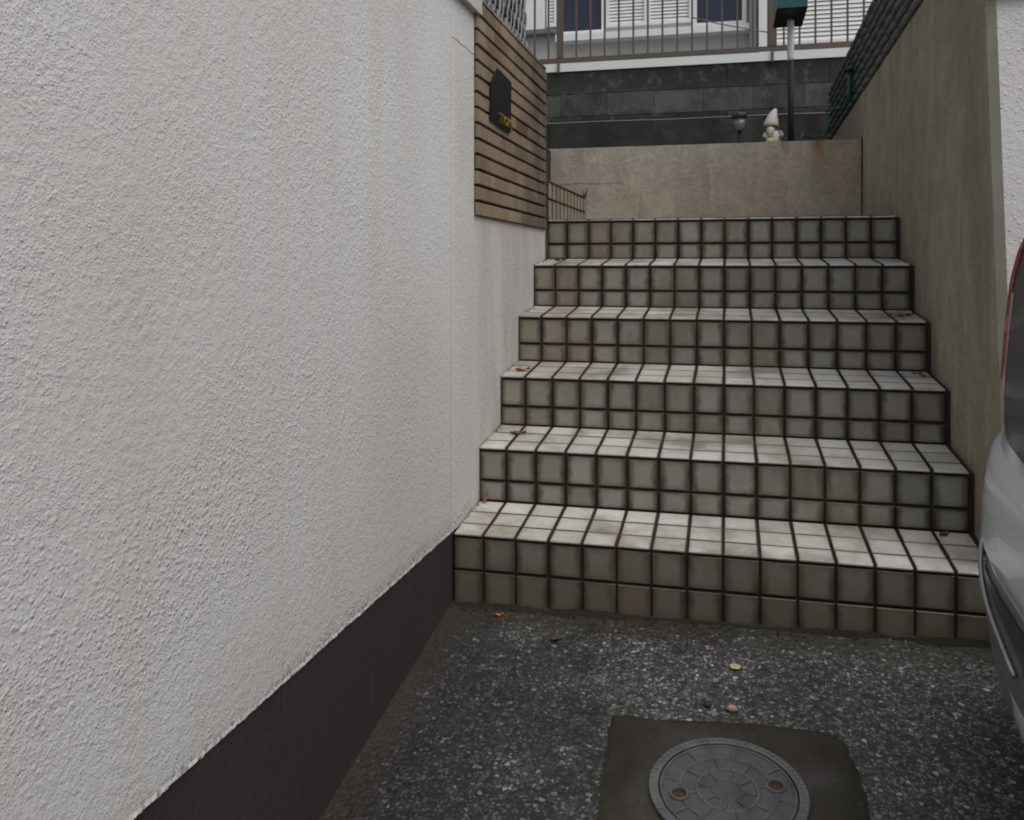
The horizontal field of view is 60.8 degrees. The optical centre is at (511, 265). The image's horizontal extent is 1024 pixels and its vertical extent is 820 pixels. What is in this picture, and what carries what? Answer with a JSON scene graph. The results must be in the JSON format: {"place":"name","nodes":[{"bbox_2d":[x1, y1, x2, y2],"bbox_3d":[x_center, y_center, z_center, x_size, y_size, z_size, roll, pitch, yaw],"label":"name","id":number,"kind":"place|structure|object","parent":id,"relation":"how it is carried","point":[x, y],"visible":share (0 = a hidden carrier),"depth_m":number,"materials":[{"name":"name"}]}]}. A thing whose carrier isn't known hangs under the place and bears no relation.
{"place":"outdoors","nodes":[
{"label":"outdoors","id":0,"kind":"place"},
{"bbox_2d":[545,149,550,180],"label":"garden ground","id":1,"kind":"structure","parent":0,"point":[548,159],"depth_m":5.42,"materials":[{"name":"grey concrete"}]},
{"bbox_2d":[0,0,546,819],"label":"stucco wall","id":2,"kind":"structure","parent":1,"relation":"on","point":[266,284],"depth_m":1.60,"materials":[{"name":"white paint"}]},
{"bbox_2d":[489,68,511,132],"bbox_3d":[-0.040,-0.639,3.365,0.013,0.217,0.315,0,0,14],"label":"nameplate","id":3,"kind":"object","parent":2,"relation":"attached to","point":[500,102],"visible":1,"depth_m":3.35,"materials":[{"name":"black metal"}]},
{"bbox_2d":[484,0,527,46],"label":"woven fence","id":4,"kind":"object","parent":2,"relation":"on","point":[512,14],"visible":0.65,"depth_m":4.00,"materials":[{"name":"black"}]},
{"bbox_2d":[549,136,862,218],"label":"landing wall","id":5,"kind":"structure","parent":1,"relation":"on","point":[797,178],"depth_m":5.25,"materials":[{"name":"concrete"}]},
{"bbox_2d":[832,0,1023,548],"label":"retaining wall","id":6,"kind":"structure","parent":1,"relation":"on","point":[934,118],"depth_m":2.94,"materials":[{"name":"concrete"}]},
{"bbox_2d":[828,0,923,139],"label":"woven fence","id":7,"kind":"object","parent":6,"relation":"on","point":[883,25],"visible":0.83,"depth_m":4.77,"materials":[{"name":"black metal"}]},
{"bbox_2d":[800,67,853,140],"bbox_3d":[2.048,-0.956,5.803,0.263,0.499,0.990,0,0,10],"label":"garden hose","id":8,"kind":"object","parent":7,"relation":"hanging from","point":[848,70],"visible":0.91,"depth_m":5.33,"materials":[{"name":"green plastic"}]},
{"bbox_2d":[319,599,1023,819],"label":"driveway","id":9,"kind":"structure","parent":0,"point":[489,715],"depth_m":2.23,"materials":[{"name":"grey asphalt"}]},
{"bbox_2d":[551,631,562,640],"bbox_3d":[0.134,1.102,2.594,0.030,0.014,0.058,0,0,14],"label":"dry stalk","id":10,"kind":"object","parent":9,"relation":"on","point":[556,637],"visible":1,"depth_m":2.59,"materials":[{"name":"beige plant"}]},
{"bbox_2d":[704,701,711,706],"bbox_3d":[0.503,1.128,2.245,0.021,0.010,0.022,0,0,14],"label":"pebble","id":11,"kind":"object","parent":9,"relation":"on","point":[707,704],"visible":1,"depth_m":2.24,"materials":[{"name":"stone"}]},
{"bbox_2d":[454,215,989,641],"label":"staircase","id":12,"kind":"structure","parent":9,"relation":"on","point":[744,420],"depth_m":3.10,"materials":[{"name":"tile"}]},
{"bbox_2d":[483,491,487,501],"bbox_3d":[-0.093,0.824,3.119,0.017,0.041,0.039,0,0,14],"label":"fallen leaf","id":13,"kind":"object","parent":12,"relation":"on","point":[485,497],"visible":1,"depth_m":3.12,"materials":[{"name":"brown plant"}]},
{"bbox_2d":[510,430,525,433],"bbox_3d":[0.023,0.627,3.284,0.060,0.016,0.027,0,0,14],"label":"fallen leaf","id":14,"kind":"object","parent":12,"relation":"on","point":[514,432],"visible":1,"depth_m":3.28,"materials":[{"name":"brown plant"}]},
{"bbox_2d":[458,258,984,557],"bbox_3d":[0.780,0.417,3.399,1.622,0.902,1.484,0,0,14],"label":"debris","id":15,"kind":"object","parent":12,"relation":"on","point":[921,371],"visible":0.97,"depth_m":3.33,"materials":[{"name":"brown plant"}]},
{"bbox_2d":[889,312,904,315],"bbox_3d":[1.533,0.194,3.477,0.058,0.016,0.029,0,0,14],"label":"fallen leaf","id":16,"kind":"object","parent":12,"relation":"on","point":[902,314],"visible":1,"depth_m":3.47,"materials":[{"name":"brown plant"}]},
{"bbox_2d":[939,529,948,534],"bbox_3d":[1.357,0.838,2.739,0.052,0.014,0.022,0,0,-35],"label":"fallen leaf","id":17,"kind":"object","parent":12,"relation":"on","point":[944,532],"visible":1,"depth_m":2.74,"materials":[{"name":"brown plant"}]},
{"bbox_2d":[727,705,737,711],"bbox_3d":[0.559,1.126,2.220,0.028,0.016,0.021,0,0,14],"label":"pebble","id":18,"kind":"object","parent":9,"relation":"on","point":[732,708],"visible":1,"depth_m":2.21,"materials":[{"name":"pink stone"}]},
{"bbox_2d":[595,715,870,819],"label":"mortar patch","id":19,"kind":"object","parent":9,"relation":"on","point":[822,765],"visible":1,"depth_m":2.03,"materials":[{"name":"grey concrete"}]},
{"bbox_2d":[649,738,809,819],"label":"manhole cover","id":20,"kind":"object","parent":19,"relation":"on","point":[716,779],"visible":1,"depth_m":1.95,"materials":[{"name":"metal"}]},
{"bbox_2d":[729,663,740,669],"bbox_3d":[0.614,1.105,2.404,0.032,0.005,0.031,0,0,14],"label":"fallen leaf","id":21,"kind":"object","parent":9,"relation":"on","point":[735,666],"visible":1,"depth_m":2.40,"materials":[{"name":"yellow plant"}]},
{"bbox_2d":[978,238,1023,741],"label":"parked car","id":22,"kind":"object","parent":9,"relation":"on","point":[1001,570],"visible":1,"depth_m":1.77,"materials":[{"name":"silver metal"}]},
{"bbox_2d":[452,602,991,650],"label":"dirt","id":23,"kind":"structure","parent":0,"point":[939,642],"depth_m":2.61,"materials":[{"name":"soil"}]},
{"bbox_2d":[545,217,900,258],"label":"landing floor","id":24,"kind":"structure","parent":0,"point":[716,219],"depth_m":4.21,"materials":[{"name":"grey tile"}]},
{"bbox_2d":[545,180,585,224],"bbox_3d":[0.220,-0.313,4.884,0.205,0.226,1.188,0,0,14],"label":"metal fence","id":25,"kind":"object","parent":24,"relation":"on","point":[562,202],"visible":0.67,"depth_m":4.69,"materials":[{"name":"metal"}]},
{"bbox_2d":[693,17,766,32],"bbox_3d":[1.918,-2.110,7.663,0.673,0.191,0.011,0,0,14],"label":"drooping wire","id":26,"kind":"object","parent":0,"point":[729,25],"visible":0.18,"depth_m":7.66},
{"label":"yard ground","id":27,"kind":"structure","parent":0,"visible":0},
{"bbox_2d":[544,47,849,148],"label":"block wall","id":28,"kind":"structure","parent":27,"relation":"on","point":[699,86],"depth_m":7.06,"materials":[{"name":"concrete"}]},
{"bbox_2d":[546,112,828,124],"bbox_3d":[1.722,-1.187,6.976,12.000,0.016,0.011,0,0,14],"label":"cable","id":29,"kind":"object","parent":28,"relation":"on","point":[679,118],"visible":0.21,"depth_m":7.07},
{"bbox_2d":[534,0,864,73],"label":"metal railing","id":30,"kind":"object","parent":28,"relation":"on","point":[772,46],"visible":0.58,"depth_m":7.08,"materials":[{"name":"brown metal"}]},
{"bbox_2d":[525,0,871,64],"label":"white house","id":31,"kind":"structure","parent":27,"relation":"on","point":[729,18],"depth_m":8.66,"materials":[{"name":"paint"}]},
{"bbox_2d":[563,0,603,33],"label":"window","id":32,"kind":"structure","parent":31,"relation":"in","point":[597,6],"depth_m":8.88,"materials":[{"name":"blue glass"}]},
{"bbox_2d":[693,0,745,25],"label":"window","id":33,"kind":"structure","parent":31,"relation":"in","point":[699,6],"depth_m":8.56,"materials":[{"name":"blue glass"}]},
{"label":"planting bed ground","id":34,"kind":"structure","parent":0,"visible":0},
{"bbox_2d":[732,112,746,142],"bbox_3d":[1.411,-0.803,5.420,0.094,0.287,0.094,0,0,14],"label":"garden light","id":35,"kind":"object","parent":34,"relation":"on","point":[739,120],"visible":0.93,"depth_m":5.39,"materials":[{"name":"black paint"}]},
{"bbox_2d":[762,109,783,141],"bbox_3d":[1.598,-0.845,5.351,0.118,0.233,0.114,0,0,-12],"label":"garden gnome","id":36,"kind":"object","parent":34,"relation":"on","point":[771,133],"visible":0.81,"depth_m":5.32,"materials":[{"name":"white ceramic"}]},
{"bbox_2d":[773,0,807,140],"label":"post mailbox","id":37,"kind":"object","parent":34,"relation":"on","point":[790,15],"visible":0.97,"depth_m":5.33,"materials":[{"name":"black paint"}]},
{"bbox_2d":[777,0,807,8],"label":"door","id":38,"kind":"structure","parent":37,"relation":"in","point":[781,4],"depth_m":5.13,"materials":[{"name":"teal metal"}]}
]}

